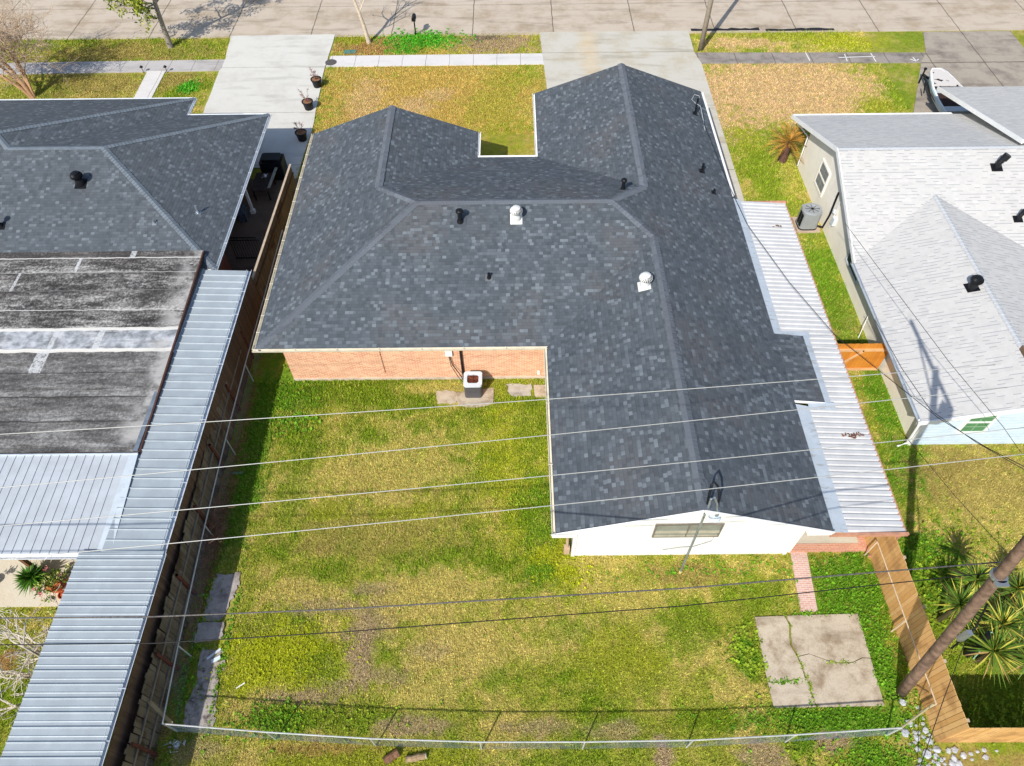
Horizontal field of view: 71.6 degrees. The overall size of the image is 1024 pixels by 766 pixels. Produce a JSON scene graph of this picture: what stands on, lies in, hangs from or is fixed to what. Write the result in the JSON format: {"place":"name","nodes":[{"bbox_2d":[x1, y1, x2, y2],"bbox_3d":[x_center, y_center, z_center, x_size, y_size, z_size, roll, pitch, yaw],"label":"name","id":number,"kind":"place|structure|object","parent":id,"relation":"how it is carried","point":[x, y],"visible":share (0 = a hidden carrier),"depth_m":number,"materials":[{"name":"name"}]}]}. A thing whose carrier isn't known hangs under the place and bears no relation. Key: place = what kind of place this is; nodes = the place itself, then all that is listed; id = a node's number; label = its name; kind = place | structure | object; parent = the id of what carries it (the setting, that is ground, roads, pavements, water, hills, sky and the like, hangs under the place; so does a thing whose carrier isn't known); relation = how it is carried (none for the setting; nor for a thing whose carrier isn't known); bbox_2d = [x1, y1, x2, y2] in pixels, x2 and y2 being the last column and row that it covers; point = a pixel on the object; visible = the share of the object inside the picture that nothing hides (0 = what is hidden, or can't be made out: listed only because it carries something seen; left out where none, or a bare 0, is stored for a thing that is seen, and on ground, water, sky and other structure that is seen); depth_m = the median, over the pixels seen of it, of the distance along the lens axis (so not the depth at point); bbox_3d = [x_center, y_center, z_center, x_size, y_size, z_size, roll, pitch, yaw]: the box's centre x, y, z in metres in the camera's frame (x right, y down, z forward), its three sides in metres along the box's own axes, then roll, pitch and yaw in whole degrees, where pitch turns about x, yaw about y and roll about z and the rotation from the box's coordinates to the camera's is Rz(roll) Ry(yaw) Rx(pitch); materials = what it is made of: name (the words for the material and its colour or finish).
{"place":"outdoors","nodes":[
{"label":"outdoors","id":0,"kind":"place"},
{"bbox_2d":[0,559,75,606],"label":"patio","id":1,"kind":"structure","parent":0,"point":[9,597],"depth_m":24.82,"materials":[{"name":"concrete"}]},
{"bbox_2d":[13,561,48,595],"bbox_3d":[-16.653,6.689,24.469,1.229,0.986,1.377,-36,61,-24],"label":"potted fern","id":2,"kind":"object","parent":1,"relation":"on","point":[30,577],"visible":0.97,"depth_m":24.41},
{"bbox_2d":[31,563,71,614],"bbox_3d":[-15.752,7.093,24.203,1.283,0.911,1.759,-1,53,0],"label":"potted plant","id":3,"kind":"object","parent":1,"relation":"on","point":[52,583],"visible":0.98,"depth_m":24.33,"materials":[{"name":"green plant"}]},
{"bbox_2d":[57,589,64,598],"bbox_3d":[-15.439,7.325,24.459,0.340,0.220,0.340,-1,53,0],"label":"terracotta pot","id":4,"kind":"object","parent":1,"relation":"on","point":[60,593],"visible":0.41,"depth_m":24.41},
{"bbox_2d":[0,453,137,569],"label":"patio cover","id":5,"kind":"object","parent":1,"relation":"on","point":[56,502],"visible":0.91,"depth_m":23.94,"materials":[{"name":"white metal"}]},
{"bbox_2d":[0,59,224,74],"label":"sidewalk","id":6,"kind":"structure","parent":0,"point":[132,66],"depth_m":45.41,"materials":[{"name":"concrete"}]},
{"bbox_2d":[134,71,164,97],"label":"path","id":7,"kind":"structure","parent":0,"point":[148,86],"depth_m":44.13,"materials":[{"name":"concrete"}]},
{"bbox_2d":[183,646,221,729],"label":"broken path","id":8,"kind":"structure","parent":0,"point":[200,715],"depth_m":22.57,"materials":[{"name":"concrete"}]},
{"bbox_2d":[206,648,220,659],"bbox_3d":[-9.812,8.914,23.338,0.500,0.025,0.070,-34,60,-23],"label":"scrap board","id":9,"kind":"object","parent":8,"relation":"on","point":[213,654],"visible":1,"depth_m":23.33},
{"bbox_2d":[211,655,220,662],"bbox_3d":[-9.699,9.050,23.235,0.300,0.025,0.120,-24,57,-17],"label":"scrap board","id":10,"kind":"object","parent":8,"relation":"on","point":[215,659],"visible":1,"depth_m":23.22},
{"bbox_2d":[194,622,224,642],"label":"broken path","id":11,"kind":"structure","parent":0,"point":[213,630],"depth_m":23.76,"materials":[{"name":"grey concrete"}]},
{"bbox_2d":[202,572,240,621],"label":"broken path","id":12,"kind":"structure","parent":0,"point":[227,584],"depth_m":24.55,"materials":[{"name":"grey concrete"}]},
{"bbox_2d":[224,178,298,278],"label":"patio","id":13,"kind":"structure","parent":0,"point":[257,224],"depth_m":36.01,"materials":[{"name":"concrete"}]},
{"bbox_2d":[237,203,248,222],"bbox_3d":[-13.756,-8.729,36.244,0.475,0.650,0.852,-1,53,0],"label":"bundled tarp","id":14,"kind":"object","parent":13,"relation":"on","point":[243,214],"visible":0.79,"depth_m":36.05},
{"bbox_2d":[228,237,264,258],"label":"iron gate","id":15,"kind":"structure","parent":13,"relation":"on","point":[247,245],"depth_m":33.85,"materials":[{"name":"black metal"}]},
{"bbox_2d":[250,173,275,200],"bbox_3d":[-13.067,-10.345,37.427,0.950,0.690,1.500,-1,53,0],"label":"work table","id":16,"kind":"object","parent":13,"relation":"on","point":[259,184],"visible":0.96,"depth_m":37.06,"materials":[{"name":"black metal"}]},
{"bbox_2d":[267,167,277,187],"bbox_3d":[-12.531,-10.745,37.110,0.140,0.160,1.558,3,53,3],"label":"metal plank","id":17,"kind":"object","parent":16,"relation":"on","point":[272,177],"visible":1,"depth_m":37.09,"materials":[{"name":"metal"}]},
{"bbox_2d":[203,34,334,177],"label":"driveway","id":18,"kind":"structure","parent":0,"point":[270,74],"depth_m":44.06,"materials":[{"name":"concrete"}]},
{"bbox_2d":[259,153,287,179],"bbox_3d":[-12.804,-11.660,38.094,1.200,1.200,0.900,-1,53,0],"label":"covered grill","id":19,"kind":"object","parent":18,"relation":"on","point":[269,162],"visible":0.88,"depth_m":37.69,"materials":[{"name":"black fabric"}]},
{"bbox_2d":[293,121,306,141],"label":"flower pot","id":20,"kind":"object","parent":18,"relation":"on","point":[300,133],"visible":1,"depth_m":40.12,"materials":[{"name":"black plastic"}]},
{"bbox_2d":[297,89,312,110],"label":"flower pot","id":21,"kind":"object","parent":18,"relation":"on","point":[307,102],"visible":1,"depth_m":41.98,"materials":[{"name":"black plastic"}]},
{"bbox_2d":[309,67,321,87],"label":"flower pot","id":22,"kind":"object","parent":18,"relation":"on","point":[316,80],"visible":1,"depth_m":43.48,"materials":[{"name":"black plastic"}]},
{"bbox_2d":[326,53,543,66],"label":"sidewalk","id":23,"kind":"structure","parent":0,"point":[439,60],"depth_m":45.62,"materials":[{"name":"concrete"}]},
{"bbox_2d":[325,59,335,64],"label":"manhole cover","id":24,"kind":"object","parent":23,"relation":"on","point":[330,62],"visible":1,"depth_m":45.48,"materials":[{"name":"metal"}]},
{"bbox_2d":[0,364,994,434],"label":"power line","id":25,"kind":"object","parent":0,"point":[491,403],"visible":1,"depth_m":14.45,"materials":[{"name":"metal"}]},
{"bbox_2d":[0,387,1006,487],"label":"power line","id":26,"kind":"object","parent":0,"point":[497,440],"visible":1,"depth_m":13.91,"materials":[{"name":"metal"}]},
{"bbox_2d":[0,29,1023,765],"bbox_3d":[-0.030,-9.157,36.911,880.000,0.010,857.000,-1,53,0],"label":"ground","id":27,"kind":"structure","parent":0,"point":[902,76],"depth_m":24.77,"materials":[{"name":"plant"}]},
{"bbox_2d":[0,585,59,724],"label":"bare tree","id":28,"kind":"object","parent":27,"relation":"on","point":[34,651],"visible":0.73,"depth_m":21.25,"materials":[{"name":"grey plant"}]},
{"bbox_2d":[0,0,78,98],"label":"bare tree","id":29,"kind":"object","parent":27,"relation":"on","point":[25,88],"visible":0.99,"depth_m":41.65,"materials":[{"name":"beige plant"}]},
{"bbox_2d":[0,268,251,765],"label":"metal walkway cover","id":30,"kind":"object","parent":27,"relation":"on","point":[69,709],"visible":0.98,"depth_m":22.28,"materials":[{"name":"white metal"}]},
{"bbox_2d":[0,97,270,454],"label":"grey roof house","id":31,"kind":"structure","parent":27,"relation":"on","point":[118,216],"depth_m":31.02,"materials":[{"name":"grey"}]},
{"bbox_2d":[103,0,173,48],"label":"leafy tree","id":32,"kind":"object","parent":27,"relation":"on","point":[137,6],"visible":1,"depth_m":44.45,"materials":[{"name":"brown plant"}]},
{"bbox_2d":[163,739,185,752],"bbox_3d":[-10.250,11.032,21.560,0.728,0.224,0.395,-1,53,0],"label":"plastic sheet","id":33,"kind":"object","parent":27,"relation":"on","point":[176,745],"visible":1,"depth_m":21.61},
{"bbox_2d":[103,164,296,765],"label":"wood fence","id":34,"kind":"object","parent":27,"relation":"on","point":[134,739],"visible":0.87,"depth_m":24.20,"materials":[{"name":"wood"}]},
{"bbox_2d":[161,230,283,732],"bbox_3d":[-10.826,1.718,28.069,0.278,1.222,21.908,-2,53,-1],"label":"chain link fence","id":35,"kind":"object","parent":27,"relation":"on","point":[176,654],"visible":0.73,"depth_m":25.18,"materials":[{"name":"metal"}]},
{"bbox_2d":[190,459,236,613],"bbox_3d":[-10.703,5.183,25.544,1.487,1.803,6.061,-1,53,0],"label":"dead vine","id":36,"kind":"object","parent":35,"relation":"attached to","point":[212,542],"visible":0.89,"depth_m":25.46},
{"bbox_2d":[344,50,355,53],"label":"meter cover","id":37,"kind":"object","parent":27,"relation":"on","point":[349,51],"visible":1,"depth_m":46.30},
{"bbox_2d":[353,0,370,43],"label":"bare tree","id":38,"kind":"object","parent":27,"relation":"on","point":[367,38],"visible":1,"depth_m":45.86,"materials":[{"name":"beige plant"}]},
{"bbox_2d":[382,749,399,764],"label":"log","id":39,"kind":"object","parent":27,"relation":"on","point":[390,757],"visible":1,"depth_m":21.36,"materials":[{"name":"brown wood"}]},
{"bbox_2d":[411,13,415,34],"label":"mailbox","id":40,"kind":"object","parent":27,"relation":"on","point":[413,18],"visible":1,"depth_m":46.52,"materials":[{"name":"black metal"}]},
{"bbox_2d":[405,753,426,762],"bbox_3d":[-2.902,11.321,21.429,0.631,0.211,0.216,-8,53,-5],"label":"log","id":41,"kind":"object","parent":27,"relation":"on","point":[416,757],"visible":1,"depth_m":21.36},
{"bbox_2d":[436,390,456,403],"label":"stepping slab","id":42,"kind":"structure","parent":27,"relation":"on","point":[446,396],"depth_m":29.55,"materials":[{"name":"concrete"}]},
{"bbox_2d":[454,387,493,407],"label":"stepping slab","id":43,"kind":"structure","parent":27,"relation":"on","point":[486,397],"depth_m":29.47,"materials":[{"name":"concrete"}]},
{"bbox_2d":[463,371,482,397],"bbox_3d":[-1.602,0.079,29.375,0.760,0.870,0.740,-1,53,0],"label":"air conditioner","id":44,"kind":"object","parent":43,"relation":"on","point":[472,383],"visible":1,"depth_m":29.10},
{"bbox_2d":[506,383,531,396],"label":"stepping slab","id":45,"kind":"structure","parent":27,"relation":"on","point":[516,390],"depth_m":29.77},
{"bbox_2d":[534,385,545,397],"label":"stepping slab","id":46,"kind":"structure","parent":27,"relation":"on","point":[539,391],"depth_m":29.69,"materials":[{"name":"concrete"}]},
{"bbox_2d":[252,63,834,556],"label":"brick house","id":47,"kind":"structure","parent":27,"relation":"on","point":[596,243],"depth_m":28.69,"materials":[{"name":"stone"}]},
{"bbox_2d":[652,523,724,537],"bbox_3d":[5.862,4.923,23.689,2.250,0.970,0.060,-1,53,0],"label":"window","id":48,"kind":"structure","parent":47,"relation":"in","point":[661,530],"depth_m":23.68,"materials":[{"name":"glass"}]},
{"bbox_2d":[164,703,933,749],"bbox_3d":[1.140,10.538,21.387,23.040,1.130,0.857,-1,53,0],"label":"chain link fence","id":49,"kind":"object","parent":27,"relation":"on","point":[514,743],"visible":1,"depth_m":21.05,"materials":[{"name":"metal"}]},
{"bbox_2d":[157,27,1023,765],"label":"weeds","id":50,"kind":"object","parent":27,"relation":"on","point":[925,589],"visible":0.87,"depth_m":23.46,"materials":[{"name":"green plant"}]},
{"bbox_2d":[679,481,720,573],"bbox_3d":[6.258,4.889,23.201,0.625,4.951,1.008,11,54,9],"label":"mast","id":51,"kind":"object","parent":27,"relation":"on","point":[716,518],"visible":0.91,"depth_m":22.08,"materials":[{"name":"metal"}]},
{"bbox_2d":[698,0,713,51],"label":"utility pole","id":52,"kind":"object","parent":27,"relation":"on","point":[705,25],"visible":1,"depth_m":44.80,"materials":[{"name":"brown wood"}]},
{"bbox_2d":[754,616,804,681],"bbox_3d":[8.782,8.746,23.366,1.215,0.110,2.120,-1,53,0],"label":"concrete pad","id":53,"kind":"object","parent":27,"relation":"on","point":[781,660],"visible":1,"depth_m":23.29,"materials":[{"name":"concrete"}]},
{"bbox_2d":[763,120,808,163],"bbox_3d":[14.808,-12.845,38.335,2.593,2.040,2.605,20,56,15],"label":"sago palm","id":54,"kind":"object","parent":27,"relation":"on","point":[786,145],"visible":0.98,"depth_m":38.06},
{"bbox_2d":[768,678,815,707],"bbox_3d":[8.868,9.852,22.540,1.348,0.100,0.880,-1,53,0],"label":"concrete pad","id":55,"kind":"object","parent":27,"relation":"on","point":[788,694],"visible":1,"depth_m":22.46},
{"bbox_2d":[792,217,820,232],"bbox_3d":[14.855,-7.973,35.868,1.150,0.130,1.150,-1,53,0],"label":"equipment pad","id":56,"kind":"object","parent":27,"relation":"on","point":[807,231],"visible":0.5,"depth_m":35.54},
{"bbox_2d":[795,203,822,230],"bbox_3d":[14.826,-8.305,35.385,1.000,1.040,0.920,-1,53,0],"label":"air conditioner","id":57,"kind":"object","parent":56,"relation":"on","point":[809,216],"visible":1,"depth_m":35.11,"materials":[{"name":"grey metal"}]},
{"bbox_2d":[733,198,908,556],"bbox_3d":[11.701,-1.181,29.299,2.630,2.446,17.060,-1,53,0],"label":"side canopy","id":58,"kind":"object","parent":27,"relation":"on","point":[864,504],"visible":1,"depth_m":26.75,"materials":[{"name":"white metal"}]},
{"bbox_2d":[842,432,864,438],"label":"leaf litter","id":59,"kind":"object","parent":58,"relation":"on","point":[853,434],"visible":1,"depth_m":25.58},
{"bbox_2d":[787,537,867,552],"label":"porch slab","id":60,"kind":"structure","parent":27,"relation":"on","point":[861,545],"depth_m":25.36,"materials":[{"name":"concrete"}]},
{"bbox_2d":[796,531,858,543],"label":"porch slab","id":61,"kind":"structure","parent":27,"relation":"on","point":[810,539],"depth_m":25.56,"materials":[{"name":"concrete"}]},
{"bbox_2d":[787,614,870,662],"bbox_3d":[10.465,8.475,23.551,2.455,0.116,1.586,-1,53,0],"label":"concrete pad","id":62,"kind":"object","parent":27,"relation":"on","point":[834,638],"visible":1,"depth_m":23.51,"materials":[{"name":"concrete"}]},
{"bbox_2d":[798,654,884,706],"bbox_3d":[10.521,9.534,22.759,2.340,0.108,1.608,-1,53,0],"label":"concrete pad","id":63,"kind":"object","parent":27,"relation":"on","point":[844,685],"visible":1,"depth_m":22.66,"materials":[{"name":"concrete"}]},
{"bbox_2d":[838,343,887,370],"bbox_3d":[14.348,-1.034,29.517,2.380,1.850,0.150,-1,53,0],"label":"gate fence","id":64,"kind":"object","parent":27,"relation":"on","point":[875,354],"visible":0.66,"depth_m":29.43,"materials":[{"name":"orange wood"}]},
{"bbox_2d":[864,541,936,712],"bbox_3d":[12.633,7.875,23.261,0.057,1.170,5.253,-2,53,-1],"label":"chain link fence","id":65,"kind":"object","parent":27,"relation":"on","point":[892,630],"visible":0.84,"depth_m":22.95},
{"bbox_2d":[899,698,906,705],"bbox_3d":[12.287,10.043,22.302,0.239,0.100,0.238,31,59,22],"label":"rock","id":66,"kind":"object","parent":27,"relation":"on","point":[902,702],"visible":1,"depth_m":22.28,"materials":[{"name":"white stone"}]},
{"bbox_2d":[901,728,909,736],"bbox_3d":[12.105,10.739,21.789,0.278,0.088,0.262,-1,53,0],"label":"rock","id":67,"kind":"object","parent":27,"relation":"on","point":[905,732],"visible":0.96,"depth_m":21.78,"materials":[{"name":"white stone"}]},
{"bbox_2d":[791,86,1023,446],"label":"white roof house","id":68,"kind":"structure","parent":27,"relation":"on","point":[927,209],"depth_m":31.07,"materials":[{"name":"white"}]},
{"bbox_2d":[814,158,830,196],"bbox_3d":[15.577,-10.312,35.637,0.060,1.400,1.300,-1,53,0],"label":"window","id":69,"kind":"structure","parent":68,"relation":"in","point":[823,174],"depth_m":35.60,"materials":[{"name":"beige paint"}]},
{"bbox_2d":[845,250,857,284],"bbox_3d":[15.618,-5.566,32.131,0.060,1.500,1.700,-1,53,0],"label":"window","id":70,"kind":"structure","parent":68,"relation":"in","point":[848,260],"depth_m":32.74,"materials":[{"name":"white glass"}]},
{"bbox_2d":[955,415,1000,432],"bbox_3d":[17.609,1.473,26.740,1.100,1.470,0.060,-1,53,0],"label":"window","id":71,"kind":"structure","parent":68,"relation":"in","point":[982,424],"depth_m":26.88,"materials":[{"name":"glass"}]},
{"bbox_2d":[922,726,928,733],"bbox_3d":[12.721,10.684,21.826,0.193,0.086,0.188,-22,56,-16],"label":"rock","id":72,"kind":"object","parent":27,"relation":"on","point":[925,730],"visible":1,"depth_m":21.80,"materials":[{"name":"white stone"}]},
{"bbox_2d":[922,749,931,758],"bbox_3d":[12.557,11.213,21.427,0.267,0.090,0.259,21,56,15],"label":"rock","id":73,"kind":"object","parent":27,"relation":"on","point":[928,755],"visible":0.89,"depth_m":21.39,"materials":[{"name":"white stone"}]},
{"bbox_2d":[925,737,932,744],"bbox_3d":[12.731,10.918,21.643,0.243,0.098,0.231,-1,53,0],"label":"rock","id":74,"kind":"object","parent":27,"relation":"on","point":[930,742],"visible":0.84,"depth_m":21.61,"materials":[{"name":"white stone"}]},
{"bbox_2d":[932,746,940,752],"bbox_3d":[12.882,11.103,21.507,0.268,0.090,0.211,-1,53,0],"label":"rock","id":75,"kind":"object","parent":27,"relation":"on","point":[935,749],"visible":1,"depth_m":21.48,"materials":[{"name":"white stone"}]},
{"bbox_2d":[864,536,1023,742],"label":"wood fence","id":76,"kind":"object","parent":27,"relation":"on","point":[958,730],"visible":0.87,"depth_m":22.19,"materials":[{"name":"wood"}]},
{"bbox_2d":[951,746,958,752],"bbox_3d":[13.423,11.111,21.501,0.215,0.083,0.189,31,59,21],"label":"rock","id":77,"kind":"object","parent":27,"relation":"on","point":[955,749],"visible":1,"depth_m":21.48,"materials":[{"name":"white stone"}]},
{"bbox_2d":[955,760,962,765],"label":"rock","id":78,"kind":"object","parent":27,"relation":"on","point":[958,762],"visible":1,"depth_m":21.26,"materials":[{"name":"white stone"}]},
{"bbox_2d":[896,345,1023,697],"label":"utility pole","id":79,"kind":"object","parent":27,"relation":"on","point":[999,574],"visible":1,"depth_m":18.11,"materials":[{"name":"wood"}]},
{"bbox_2d":[0,573,988,644],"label":"power line","id":80,"kind":"object","parent":79,"relation":"attached to","point":[492,620],"visible":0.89,"depth_m":16.98,"materials":[{"name":"rubber"}]},
{"bbox_2d":[0,561,1001,618],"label":"power line","id":81,"kind":"object","parent":79,"relation":"attached to","point":[494,599],"visible":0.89,"depth_m":16.77,"materials":[{"name":"rubber"}]},
{"bbox_2d":[696,106,1023,466],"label":"power line","id":82,"kind":"object","parent":79,"relation":"attached to","point":[833,333],"visible":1,"depth_m":24.81,"materials":[{"name":"rubber"}]},
{"bbox_2d":[920,614,975,765],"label":"power line","id":83,"kind":"object","parent":79,"relation":"attached to","point":[945,693],"visible":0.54,"depth_m":20.05,"materials":[{"name":"black metal"}]},
{"bbox_2d":[932,578,989,632],"bbox_3d":[14.386,7.286,22.917,1.796,2.441,1.870,-30,58,-20],"label":"yucca plant","id":84,"kind":"object","parent":27,"relation":"on","point":[959,600],"visible":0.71,"depth_m":22.63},
{"bbox_2d":[960,752,966,758],"bbox_3d":[13.625,11.234,21.407,0.193,0.081,0.192,-36,61,-23],"label":"rock","id":85,"kind":"object","parent":27,"relation":"on","point":[963,755],"visible":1,"depth_m":21.39,"materials":[{"name":"white stone"}]},
{"bbox_2d":[946,558,1001,602],"bbox_3d":[14.892,6.623,23.185,1.606,2.802,1.690,-1,53,0],"label":"yucca plant","id":86,"kind":"object","parent":27,"relation":"on","point":[978,580],"visible":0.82,"depth_m":22.69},
{"bbox_2d":[963,631,992,658],"bbox_3d":[14.942,8.341,22.622,0.350,1.628,0.419,14,54,11],"label":"shrouded post","id":87,"kind":"object","parent":27,"relation":"on","point":[986,634],"visible":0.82,"depth_m":22.66,"materials":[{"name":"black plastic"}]},
{"bbox_2d":[961,616,1023,686],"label":"yucca plant","id":88,"kind":"object","parent":27,"relation":"on","point":[995,650],"visible":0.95,"depth_m":22.11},
{"bbox_2d":[973,597,1023,648],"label":"yucca plant","id":89,"kind":"object","parent":27,"relation":"on","point":[1002,616],"visible":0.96,"depth_m":22.46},
{"bbox_2d":[991,590,1023,639],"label":"yucca plant","id":90,"kind":"object","parent":27,"relation":"on","point":[1015,607],"visible":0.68,"depth_m":22.85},
{"bbox_2d":[996,567,1023,603],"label":"yucca plant","id":91,"kind":"object","parent":27,"relation":"on","point":[1016,586],"visible":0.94,"depth_m":23.25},
{"bbox_2d":[1006,633,1023,678],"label":"yucca plant","id":92,"kind":"object","parent":27,"relation":"on","point":[1021,650],"visible":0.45,"depth_m":22.48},
{"bbox_2d":[0,0,1023,39],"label":"road","id":93,"kind":"structure","parent":0,"point":[97,19],"depth_m":48.99,"materials":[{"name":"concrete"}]},
{"bbox_2d":[691,27,758,30],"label":"tar patch","id":94,"kind":"object","parent":93,"relation":"on","point":[728,29],"visible":0.93,"depth_m":47.73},
{"bbox_2d":[765,28,833,30],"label":"tar patch","id":95,"kind":"object","parent":93,"relation":"on","point":[809,29],"visible":1,"depth_m":47.66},
{"bbox_2d":[0,454,1023,559],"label":"power line","id":96,"kind":"object","parent":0,"point":[502,510],"visible":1,"depth_m":12.99,"materials":[{"name":"metal"}]},
{"bbox_2d":[1,427,1023,525],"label":"power line","id":97,"kind":"object","parent":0,"point":[506,479],"visible":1,"depth_m":13.38,"materials":[{"name":"metal"}]},
{"bbox_2d":[540,31,743,200],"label":"driveway","id":98,"kind":"structure","parent":0,"point":[667,55],"depth_m":45.62,"materials":[{"name":"concrete"}]},
{"bbox_2d":[790,552,817,611],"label":"brick path","id":99,"kind":"structure","parent":0,"point":[801,567],"depth_m":24.68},
{"bbox_2d":[695,52,925,63],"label":"sidewalk","id":100,"kind":"structure","parent":0,"point":[780,57],"depth_m":45.48,"materials":[{"name":"concrete"}]},
{"bbox_2d":[806,53,875,61],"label":"paint mark","id":101,"kind":"object","parent":100,"relation":"on","point":[846,58],"visible":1,"depth_m":45.49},
{"bbox_2d":[845,223,1020,451],"bbox_3d":[15.040,-2.196,26.411,0.864,1.016,11.240,-13,54,-9],"label":"power line","id":102,"kind":"object","parent":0,"point":[931,338],"visible":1,"depth_m":25.51,"materials":[{"name":"rubber"}]},
{"bbox_2d":[874,319,1023,469],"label":"power line","id":103,"kind":"object","parent":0,"point":[935,413],"visible":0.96,"depth_m":23.76,"materials":[{"name":"rubber"}]},
{"bbox_2d":[901,431,1007,553],"bbox_3d":[14.095,3.289,22.798,0.171,3.014,6.068,2,53,2],"label":"power line","id":104,"kind":"object","parent":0,"point":[954,495],"visible":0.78,"depth_m":22.60,"materials":[{"name":"rubber"}]},
{"bbox_2d":[913,31,1023,112],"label":"driveway","id":105,"kind":"structure","parent":0,"point":[979,58],"depth_m":45.18,"materials":[{"name":"concrete"}]},
{"bbox_2d":[918,67,938,111],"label":"boat trailer","id":106,"kind":"object","parent":105,"relation":"on","point":[923,75],"visible":0.13,"depth_m":42.84,"materials":[{"name":"black metal"}]},
{"bbox_2d":[929,68,972,113],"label":"boat","id":107,"kind":"object","parent":106,"relation":"on","point":[940,77],"visible":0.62,"depth_m":41.36,"materials":[{"name":"white paint"}]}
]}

